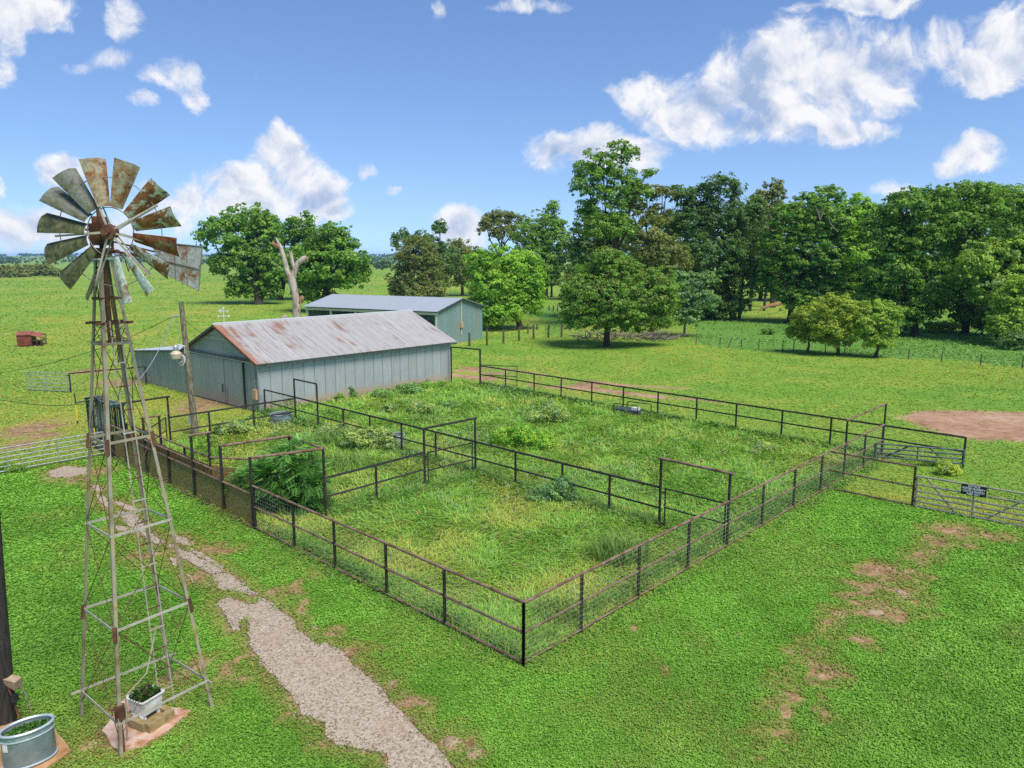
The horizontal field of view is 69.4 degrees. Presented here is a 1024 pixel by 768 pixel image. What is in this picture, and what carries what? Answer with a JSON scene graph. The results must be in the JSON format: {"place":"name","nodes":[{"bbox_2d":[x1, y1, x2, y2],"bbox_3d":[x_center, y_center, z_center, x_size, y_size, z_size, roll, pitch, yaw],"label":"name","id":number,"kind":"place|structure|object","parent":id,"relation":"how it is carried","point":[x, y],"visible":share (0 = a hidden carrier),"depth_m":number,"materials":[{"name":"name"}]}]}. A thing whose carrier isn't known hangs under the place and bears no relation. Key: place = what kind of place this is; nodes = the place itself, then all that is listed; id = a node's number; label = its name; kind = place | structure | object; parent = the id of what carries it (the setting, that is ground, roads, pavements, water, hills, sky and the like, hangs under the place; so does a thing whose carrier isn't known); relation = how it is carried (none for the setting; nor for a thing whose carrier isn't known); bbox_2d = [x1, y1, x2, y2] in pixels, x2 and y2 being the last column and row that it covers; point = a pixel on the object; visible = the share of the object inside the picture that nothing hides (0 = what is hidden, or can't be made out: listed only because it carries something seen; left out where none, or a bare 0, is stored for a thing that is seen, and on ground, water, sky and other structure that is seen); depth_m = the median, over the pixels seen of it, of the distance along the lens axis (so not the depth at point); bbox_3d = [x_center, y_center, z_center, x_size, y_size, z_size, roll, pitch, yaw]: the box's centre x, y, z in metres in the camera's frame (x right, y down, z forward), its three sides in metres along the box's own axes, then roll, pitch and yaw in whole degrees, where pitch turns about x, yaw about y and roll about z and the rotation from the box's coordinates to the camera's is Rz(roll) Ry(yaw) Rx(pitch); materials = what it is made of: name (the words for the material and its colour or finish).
{"place":"outdoors","nodes":[
{"label":"outdoors","id":0,"kind":"place"},
{"bbox_2d":[48,466,460,767],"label":"gravel path","id":1,"kind":"structure","parent":0,"point":[328,685],"depth_m":16.83,"materials":[{"name":"grey gravel"}]},
{"bbox_2d":[0,256,1023,767],"bbox_3d":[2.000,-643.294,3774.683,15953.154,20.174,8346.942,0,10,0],"label":"ground","id":2,"kind":"structure","parent":0,"point":[970,424],"depth_m":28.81,"materials":[{"name":"green plant"}]},
{"bbox_2d":[0,265,21,277],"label":"scrub bush","id":3,"kind":"object","parent":2,"relation":"on","point":[8,271],"visible":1,"depth_m":363.25,"materials":[{"name":"green plant"}]},
{"bbox_2d":[0,462,29,473],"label":"weed clump","id":4,"kind":"object","parent":2,"relation":"on","point":[12,468],"visible":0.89,"depth_m":33.11,"materials":[{"name":"green plant"}]},
{"bbox_2d":[0,515,32,725],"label":"dark pole","id":5,"kind":"object","parent":2,"relation":"on","point":[10,683],"visible":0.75,"depth_m":15.03,"materials":[{"name":"brown wood"}]},
{"bbox_2d":[8,263,35,276],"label":"scrub bush","id":6,"kind":"object","parent":2,"relation":"on","point":[27,271],"visible":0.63,"depth_m":374.46,"materials":[{"name":"green plant"}]},
{"bbox_2d":[15,331,46,346],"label":"cattle feeder","id":7,"kind":"object","parent":2,"relation":"on","point":[26,338],"visible":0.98,"depth_m":80.53,"materials":[{"name":"red metal"}]},
{"bbox_2d":[0,722,70,767],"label":"concrete slab","id":8,"kind":"structure","parent":2,"relation":"on","point":[64,749],"depth_m":14.29,"materials":[{"name":"beige concrete"}]},
{"bbox_2d":[0,713,57,767],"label":"stock tank","id":9,"kind":"object","parent":8,"relation":"on","point":[33,748],"visible":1,"depth_m":13.87,"materials":[{"name":"silver metal"}]},
{"bbox_2d":[2,718,49,747],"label":"tank weeds","id":10,"kind":"object","parent":9,"relation":"in","point":[26,727],"visible":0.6,"depth_m":14.05,"materials":[{"name":"green plant"}]},
{"bbox_2d":[34,262,54,275],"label":"scrub bush","id":11,"kind":"object","parent":2,"relation":"on","point":[44,266],"visible":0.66,"depth_m":393.82,"materials":[{"name":"green plant"}]},
{"bbox_2d":[0,431,104,471],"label":"tube gate","id":12,"kind":"structure","parent":2,"relation":"on","point":[7,461],"depth_m":34.15,"materials":[{"name":"grey metal"}]},
{"bbox_2d":[74,393,125,456],"bbox_3d":[-20.387,1.953,36.700,3.250,2.829,1.317,9,13,43],"label":"squeeze chute","id":13,"kind":"object","parent":2,"relation":"on","point":[99,427],"visible":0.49,"depth_m":36.75,"materials":[{"name":"green paint"}]},
{"bbox_2d":[68,366,146,392],"bbox_3d":[-29.720,-0.348,54.582,5.169,1.483,0.104,-9,13,-41],"label":"pipe fence","id":14,"kind":"object","parent":2,"relation":"on","point":[144,367],"visible":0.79,"depth_m":53.97,"materials":[{"name":"metal"}]},
{"bbox_2d":[25,371,69,390],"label":"tube gate","id":15,"kind":"structure","parent":14,"relation":"attached to","point":[46,379],"depth_m":53.25,"materials":[{"name":"grey metal"}]},
{"bbox_2d":[37,158,213,756],"bbox_3d":[-7.321,1.530,14.370,3.020,11.326,2.158,8,12,39],"label":"windmill","id":16,"kind":"object","parent":2,"relation":"on","point":[182,263],"visible":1,"depth_m":13.95,"materials":[{"name":"metal"}]},
{"bbox_2d":[102,699,190,749],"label":"concrete slab","id":17,"kind":"structure","parent":2,"relation":"on","point":[137,739],"depth_m":14.93,"materials":[{"name":"beige concrete"}]},
{"bbox_2d":[124,704,174,733],"bbox_3d":[-7.511,6.885,15.327,0.779,0.180,0.677,5,11,26],"label":"stone block","id":18,"kind":"object","parent":17,"relation":"on","point":[154,721],"visible":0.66,"depth_m":15.12,"materials":[{"name":"beige stone"}]},
{"bbox_2d":[126,685,164,719],"bbox_3d":[-7.588,6.635,15.336,0.552,0.490,0.569,5,11,26],"label":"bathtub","id":19,"kind":"object","parent":18,"relation":"on","point":[150,703],"visible":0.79,"depth_m":15.16,"materials":[{"name":"white ceramic"}]},
{"bbox_2d":[128,681,161,702],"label":"potted weeds","id":20,"kind":"object","parent":19,"relation":"in","point":[150,691],"visible":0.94,"depth_m":15.24,"materials":[{"name":"green plant"}]},
{"bbox_2d":[110,414,256,529],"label":"cattle alley","id":21,"kind":"structure","parent":2,"relation":"on","point":[188,473],"depth_m":29.88,"materials":[{"name":"metal"}]},
{"bbox_2d":[170,301,198,433],"bbox_3d":[-17.702,-0.766,39.825,1.145,7.302,0.571,-4,10,-21],"label":"utility pole","id":22,"kind":"object","parent":2,"relation":"on","point":[175,353],"visible":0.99,"depth_m":39.77,"materials":[{"name":"brown wood"}]},
{"bbox_2d":[166,398,295,444],"bbox_3d":[-15.158,1.477,40.587,0.093,2.583,7.246,9,13,43],"label":"pipe fence","id":23,"kind":"object","parent":2,"relation":"on","point":[208,417],"visible":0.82,"depth_m":39.78,"materials":[{"name":"metal"}]},
{"bbox_2d":[208,419,259,434],"bbox_3d":[-15.130,2.411,40.296,2.778,1.000,1.163,0,10,0],"label":"weed clump","id":24,"kind":"object","parent":2,"relation":"on","point":[241,426],"visible":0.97,"depth_m":40.15,"materials":[{"name":"green plant"}]},
{"bbox_2d":[190,201,289,304],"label":"tree","id":25,"kind":"object","parent":2,"relation":"on","point":[255,274],"visible":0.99,"depth_m":150.46,"materials":[{"name":"green plant"}]},
{"bbox_2d":[210,435,323,526],"bbox_3d":[-9.714,3.477,28.381,2.652,2.737,5.580,-9,13,-42],"label":"crowding pen","id":26,"kind":"object","parent":2,"relation":"on","point":[227,471],"visible":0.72,"depth_m":28.47,"materials":[{"name":"metal"}]},
{"bbox_2d":[270,411,291,423],"bbox_3d":[-13.544,1.986,43.441,1.292,0.560,1.292,0,10,0],"label":"water trough","id":27,"kind":"object","parent":2,"relation":"on","point":[279,417],"visible":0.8,"depth_m":42.97,"materials":[{"name":"metal"}]},
{"bbox_2d":[224,430,339,516],"bbox_3d":[-8.735,3.517,27.961,4.384,3.443,2.563,0,10,0],"label":"mesquite bush","id":28,"kind":"object","parent":2,"relation":"on","point":[291,465],"visible":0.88,"depth_m":27.65,"materials":[{"name":"green plant"}]},
{"bbox_2d":[271,238,307,316],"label":"dead tree","id":29,"kind":"object","parent":2,"relation":"on","point":[297,300],"visible":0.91,"depth_m":80.88,"materials":[{"name":"brown wood"}]},
{"bbox_2d":[134,310,456,412],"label":"barn","id":30,"kind":"structure","parent":2,"relation":"on","point":[238,363],"depth_m":50.70,"materials":[{"name":"grey metal"}]},
{"bbox_2d":[190,353,225,402],"bbox_3d":[-20.860,-0.495,50.212,5.467,2.919,0.115,9,13,41],"label":"sliding door","id":31,"kind":"structure","parent":30,"relation":"in","point":[207,371],"depth_m":49.87,"materials":[{"name":"grey metal"}]},
{"bbox_2d":[223,359,243,407],"bbox_3d":[-17.903,-0.049,47.595,2.380,2.919,0.115,9,13,41],"label":"sliding door","id":32,"kind":"structure","parent":30,"relation":"in","point":[232,369],"depth_m":47.60,"materials":[{"name":"grey metal"}]},
{"bbox_2d":[266,210,330,299],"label":"tree","id":33,"kind":"object","parent":2,"relation":"on","point":[294,229],"visible":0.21,"depth_m":165.55,"materials":[{"name":"green plant"}]},
{"bbox_2d":[307,428,346,448],"bbox_3d":[-9.366,2.768,38.078,2.515,0.759,2.806,-8,13,-39],"label":"bush","id":34,"kind":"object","parent":2,"relation":"on","point":[335,437],"depth_m":38.00,"materials":[{"name":"green plant"}]},
{"bbox_2d":[283,220,373,303],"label":"tree","id":35,"kind":"object","parent":2,"relation":"on","point":[315,273],"visible":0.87,"depth_m":128.13,"materials":[{"name":"green plant"}]},
{"bbox_2d":[312,421,353,434],"bbox_3d":[-9.670,2.508,40.053,2.363,1.026,1.189,-2,10,-9],"label":"weed clump","id":36,"kind":"object","parent":2,"relation":"on","point":[337,427],"visible":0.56,"depth_m":39.78,"materials":[{"name":"green plant"}]},
{"bbox_2d":[309,446,384,471],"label":"tall grass","id":37,"kind":"structure","parent":2,"relation":"on","point":[343,460],"depth_m":33.96,"materials":[{"name":"green plant"}]},
{"bbox_2d":[338,423,400,451],"bbox_3d":[-7.082,2.815,37.120,3.226,1.573,1.665,0,10,0],"label":"weed clump","id":38,"kind":"object","parent":2,"relation":"on","point":[362,438],"visible":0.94,"depth_m":36.84,"materials":[{"name":"green plant"}]},
{"bbox_2d":[369,386,392,398],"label":"weed clump","id":39,"kind":"object","parent":2,"relation":"on","point":[378,393],"visible":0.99,"depth_m":50.79,"materials":[{"name":"green plant"}]},
{"bbox_2d":[373,259,392,269],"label":"tree","id":40,"kind":"object","parent":2,"relation":"on","point":[379,264],"visible":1,"depth_m":592.50,"materials":[{"name":"green plant"}]},
{"bbox_2d":[251,485,523,662],"bbox_3d":[-4.411,5.133,21.719,13.016,1.709,0.089,9,13,43],"label":"pipe fence","id":41,"kind":"object","parent":2,"relation":"on","point":[387,569],"visible":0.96,"depth_m":20.74,"materials":[{"name":"metal"}]},
{"bbox_2d":[302,294,485,342],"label":"open shed","id":42,"kind":"structure","parent":2,"relation":"on","point":[457,319],"depth_m":85.21,"materials":[{"name":"blue metal"}]},
{"bbox_2d":[322,417,476,515],"bbox_3d":[-4.308,3.201,30.062,0.268,2.717,7.790,9,13,43],"label":"pipe fence","id":43,"kind":"object","parent":2,"relation":"on","point":[325,477],"visible":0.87,"depth_m":29.07,"materials":[{"name":"metal"}]},
{"bbox_2d":[426,442,472,483],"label":"wire gate","id":44,"kind":"structure","parent":43,"relation":"attached to","point":[428,459],"depth_m":31.73,"materials":[{"name":"black metal"}]},
{"bbox_2d":[392,382,425,394],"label":"weed clump","id":45,"kind":"object","parent":2,"relation":"on","point":[414,386],"visible":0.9,"depth_m":52.22,"materials":[{"name":"green plant"}]},
{"bbox_2d":[383,234,447,296],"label":"tree","id":46,"kind":"object","parent":2,"relation":"on","point":[400,284],"visible":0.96,"depth_m":156.01,"materials":[{"name":"green plant"}]},
{"bbox_2d":[405,401,436,413],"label":"weed clump","id":47,"kind":"object","parent":2,"relation":"on","point":[427,407],"visible":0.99,"depth_m":45.53,"materials":[{"name":"green plant"}]},
{"bbox_2d":[389,218,463,294],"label":"tree","id":48,"kind":"object","parent":2,"relation":"on","point":[438,227],"visible":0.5,"depth_m":171.38,"materials":[{"name":"green plant"}]},
{"bbox_2d":[443,735,462,747],"bbox_3d":[-1.197,7.129,14.748,0.385,0.084,0.398,7,12,35],"label":"stone","id":49,"kind":"object","parent":2,"relation":"on","point":[452,741],"visible":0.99,"depth_m":14.72,"materials":[{"name":"beige stone"}]},
{"bbox_2d":[441,238,480,295],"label":"tree","id":50,"kind":"object","parent":2,"relation":"on","point":[461,279],"visible":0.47,"depth_m":184.45,"materials":[{"name":"green plant"}]},
{"bbox_2d":[0,253,938,264],"bbox_3d":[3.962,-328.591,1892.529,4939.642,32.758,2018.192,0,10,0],"label":"distant wood","id":51,"kind":"object","parent":2,"relation":"on","point":[12,260],"visible":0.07,"depth_m":1791.51,"materials":[{"name":"green plant"}]},
{"bbox_2d":[119,379,878,666],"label":"paddock grass","id":52,"kind":"structure","parent":2,"relation":"on","point":[462,557],"depth_m":28.38,"materials":[{"name":"green plant"}]},
{"bbox_2d":[263,378,734,527],"bbox_3d":[-4.032,2.383,34.989,31.288,2.675,0.098,9,13,43],"label":"pipe fence","id":53,"kind":"object","parent":2,"relation":"on","point":[609,494],"visible":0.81,"depth_m":31.57,"materials":[{"name":"metal"}]},
{"bbox_2d":[661,488,726,544],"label":"wire gate","id":54,"kind":"structure","parent":53,"relation":"attached to","point":[692,514],"depth_m":25.32,"materials":[{"name":"black metal"}]},
{"bbox_2d":[475,206,527,257],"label":"tree","id":55,"kind":"object","parent":2,"relation":"on","point":[492,217],"visible":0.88,"depth_m":188.74,"materials":[{"name":"green plant"}]},
{"bbox_2d":[461,243,550,329],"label":"tree","id":56,"kind":"object","parent":2,"relation":"on","point":[511,289],"visible":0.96,"depth_m":97.21,"materials":[{"name":"green plant"}]},
{"bbox_2d":[0,274,1023,529],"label":"pasture grass","id":57,"kind":"structure","parent":2,"relation":"on","point":[1006,456],"depth_m":56.19,"materials":[{"name":"green plant"}]},
{"bbox_2d":[468,323,562,345],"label":"post fence","id":58,"kind":"object","parent":2,"relation":"on","point":[503,339],"visible":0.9,"depth_m":85.62,"materials":[{"name":"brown wood"}]},
{"bbox_2d":[489,421,561,450],"bbox_3d":[0.664,2.735,37.598,3.771,1.745,1.642,2,10,10],"label":"weed clump","id":59,"kind":"object","parent":2,"relation":"on","point":[517,435],"visible":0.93,"depth_m":37.33,"materials":[{"name":"green plant"}]},
{"bbox_2d":[99,381,963,673],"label":"fence line grass","id":60,"kind":"structure","parent":2,"relation":"on","point":[593,607],"depth_m":27.00,"materials":[{"name":"green plant"}]},
{"bbox_2d":[508,200,571,299],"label":"tree","id":61,"kind":"object","parent":2,"relation":"on","point":[541,241],"visible":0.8,"depth_m":165.71,"materials":[{"name":"green plant"}]},
{"bbox_2d":[523,402,571,422],"bbox_3d":[2.086,1.726,43.213,2.926,1.393,1.254,0,10,0],"label":"weed clump","id":62,"kind":"object","parent":2,"relation":"on","point":[558,414],"visible":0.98,"depth_m":43.03,"materials":[{"name":"green plant"}]},
{"bbox_2d":[523,474,586,503],"bbox_3d":[1.711,4.149,29.240,2.545,1.210,1.177,0,10,0],"label":"weed clump","id":63,"kind":"object","parent":2,"relation":"on","point":[561,484],"visible":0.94,"depth_m":29.02,"materials":[{"name":"green plant"}]},
{"bbox_2d":[532,592,591,625],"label":"tall grass","id":64,"kind":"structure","parent":2,"relation":"on","point":[552,606],"depth_m":19.78,"materials":[{"name":"green plant"}]},
{"bbox_2d":[553,235,595,289],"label":"tree","id":65,"kind":"object","parent":2,"relation":"on","point":[563,257],"visible":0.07,"depth_m":166.22,"materials":[{"name":"green plant"}]},
{"bbox_2d":[561,214,645,317],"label":"tree","id":66,"kind":"object","parent":2,"relation":"on","point":[581,246],"visible":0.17,"depth_m":114.84,"materials":[{"name":"green plant"}]},
{"bbox_2d":[568,139,658,327],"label":"tree","id":67,"kind":"object","parent":2,"relation":"on","point":[610,222],"visible":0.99,"depth_m":98.22,"materials":[{"name":"green plant"}]},
{"bbox_2d":[555,245,684,346],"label":"tree","id":68,"kind":"object","parent":2,"relation":"on","point":[597,305],"visible":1,"depth_m":77.51,"materials":[{"name":"green plant"}]},
{"bbox_2d":[581,526,662,569],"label":"tall grass","id":69,"kind":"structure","parent":2,"relation":"on","point":[616,544],"depth_m":23.39,"materials":[{"name":"green plant"}]},
{"bbox_2d":[562,327,697,341],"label":"brush pile","id":70,"kind":"object","parent":2,"relation":"on","point":[629,335],"visible":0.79,"depth_m":86.98,"materials":[{"name":"brown wood"}]},
{"bbox_2d":[613,401,651,415],"bbox_3d":[7.468,1.502,45.902,2.133,0.628,1.030,7,12,34],"label":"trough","id":71,"kind":"object","parent":2,"relation":"on","point":[634,410],"visible":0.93,"depth_m":45.72,"materials":[{"name":"white paint"}]},
{"bbox_2d":[617,182,694,324],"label":"tree","id":72,"kind":"object","parent":2,"relation":"on","point":[651,252],"visible":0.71,"depth_m":102.73,"materials":[{"name":"green plant"}]},
{"bbox_2d":[638,202,714,285],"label":"tree","id":73,"kind":"object","parent":2,"relation":"on","point":[704,260],"visible":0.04,"depth_m":163.74,"materials":[{"name":"green plant"}]},
{"bbox_2d":[671,270,721,336],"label":"tree","id":74,"kind":"object","parent":2,"relation":"on","point":[699,296],"visible":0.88,"depth_m":89.08,"materials":[{"name":"green plant"}]},
{"bbox_2d":[522,402,887,666],"bbox_3d":[9.111,3.807,26.453,0.089,2.733,25.815,9,13,43],"label":"pipe fence","id":75,"kind":"object","parent":2,"relation":"on","point":[581,575],"visible":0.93,"depth_m":22.59,"materials":[{"name":"metal"}]},
{"bbox_2d":[872,443,965,463],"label":"pipe gate","id":76,"kind":"structure","parent":75,"relation":"attached to","point":[875,452],"depth_m":34.15,"materials":[{"name":"grey metal"}]},
{"bbox_2d":[658,171,767,319],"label":"tree","id":77,"kind":"object","parent":2,"relation":"on","point":[709,220],"visible":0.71,"depth_m":111.22,"materials":[{"name":"green plant"}]},
{"bbox_2d":[479,351,966,467],"bbox_3d":[9.073,0.710,44.758,32.393,2.695,0.093,9,13,44],"label":"pipe fence","id":78,"kind":"object","parent":2,"relation":"on","point":[778,422],"visible":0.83,"depth_m":41.46,"materials":[{"name":"metal"}]},
{"bbox_2d":[725,253,758,320],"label":"tree","id":79,"kind":"object","parent":2,"relation":"on","point":[749,261],"visible":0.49,"depth_m":111.83,"materials":[{"name":"green plant"}]},
{"bbox_2d":[749,439,777,453],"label":"weed clump","id":80,"kind":"object","parent":2,"relation":"on","point":[765,446],"visible":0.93,"depth_m":36.55,"materials":[{"name":"green plant"}]},
{"bbox_2d":[737,177,802,307],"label":"tree","id":81,"kind":"object","parent":2,"relation":"on","point":[775,191],"visible":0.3,"depth_m":139.77,"materials":[{"name":"green plant"}]},
{"bbox_2d":[753,183,857,322],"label":"tree","id":82,"kind":"object","parent":2,"relation":"on","point":[800,289],"visible":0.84,"depth_m":106.12,"materials":[{"name":"green plant"}]},
{"bbox_2d":[783,296,829,352],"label":"tree","id":83,"kind":"object","parent":2,"relation":"on","point":[802,313],"visible":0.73,"depth_m":74.04,"materials":[{"name":"green plant"}]},
{"bbox_2d":[806,292,873,355],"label":"tree","id":84,"kind":"object","parent":2,"relation":"on","point":[837,327],"visible":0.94,"depth_m":71.51,"materials":[{"name":"green plant"}]},
{"bbox_2d":[822,192,885,311],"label":"tree","id":85,"kind":"object","parent":2,"relation":"on","point":[858,209],"visible":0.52,"depth_m":103.45,"materials":[{"name":"green plant"}]},
{"bbox_2d":[696,336,1023,368],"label":"wire fence","id":86,"kind":"object","parent":2,"relation":"on","point":[981,356],"visible":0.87,"depth_m":71.87,"materials":[{"name":"brown metal"}]},
{"bbox_2d":[828,451,916,506],"bbox_3d":[14.360,3.785,29.660,3.286,1.700,0.088,9,13,43],"label":"pipe fence","id":87,"kind":"object","parent":2,"relation":"on","point":[890,482],"visible":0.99,"depth_m":29.39,"materials":[{"name":"metal"}]},
{"bbox_2d":[850,298,906,357],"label":"tree","id":88,"kind":"object","parent":2,"relation":"on","point":[879,327],"visible":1,"depth_m":70.25,"materials":[{"name":"green plant"}]},
{"bbox_2d":[850,183,971,335],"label":"tree","id":89,"kind":"object","parent":2,"relation":"on","point":[918,205],"visible":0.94,"depth_m":88.35,"materials":[{"name":"green plant"}]},
{"bbox_2d":[901,207,982,294],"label":"tree","id":90,"kind":"object","parent":2,"relation":"on","point":[940,253],"visible":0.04,"depth_m":161.86,"materials":[{"name":"green plant"}]},
{"bbox_2d":[919,320,973,332],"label":"bush","id":91,"kind":"object","parent":2,"relation":"on","point":[943,325],"visible":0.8,"depth_m":95.44,"materials":[{"name":"green plant"}]},
{"bbox_2d":[933,458,962,476],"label":"weed clump","id":92,"kind":"object","parent":2,"relation":"on","point":[944,466],"visible":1,"depth_m":32.64,"materials":[{"name":"green plant"}]},
{"bbox_2d":[913,475,1023,526],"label":"pipe gate","id":93,"kind":"structure","parent":2,"relation":"on","point":[972,501],"depth_m":27.46,"materials":[{"name":"grey metal"}]},
{"bbox_2d":[961,483,986,497],"bbox_3d":[16.963,3.918,27.191,0.800,0.400,0.016,8,13,39],"label":"gate sign","id":94,"kind":"object","parent":93,"relation":"attached to","point":[973,490],"visible":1,"depth_m":27.18,"materials":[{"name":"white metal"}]},
{"bbox_2d":[927,179,1013,333],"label":"tree","id":95,"kind":"object","parent":2,"relation":"on","point":[978,205],"visible":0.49,"depth_m":90.47,"materials":[{"name":"green plant"}]},
{"bbox_2d":[947,296,994,335],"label":"thicket","id":96,"kind":"object","parent":2,"relation":"on","point":[975,321],"visible":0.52,"depth_m":90.45,"materials":[{"name":"green plant"}]},
{"bbox_2d":[953,230,1023,339],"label":"tree","id":97,"kind":"object","parent":2,"relation":"on","point":[969,259],"visible":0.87,"depth_m":82.22,"materials":[{"name":"green plant"}]},
{"bbox_2d":[963,183,1023,313],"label":"tree","id":98,"kind":"object","parent":2,"relation":"on","point":[1013,220],"visible":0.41,"depth_m":83.04,"materials":[{"name":"green plant"}]},
{"bbox_2d":[982,275,1023,344],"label":"tree","id":99,"kind":"object","parent":2,"relation":"on","point":[1011,292],"visible":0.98,"depth_m":79.35,"materials":[{"name":"green plant"}]},
{"bbox_2d":[993,330,1023,350],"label":"thicket","id":100,"kind":"object","parent":2,"relation":"on","point":[1015,338],"visible":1,"depth_m":77.23,"materials":[{"name":"green plant"}]},
{"bbox_2d":[0,0,1023,255],"label":"sky","id":101,"kind":"structure","parent":0,"point":[378,118],"materials":[{"name":"blue"}]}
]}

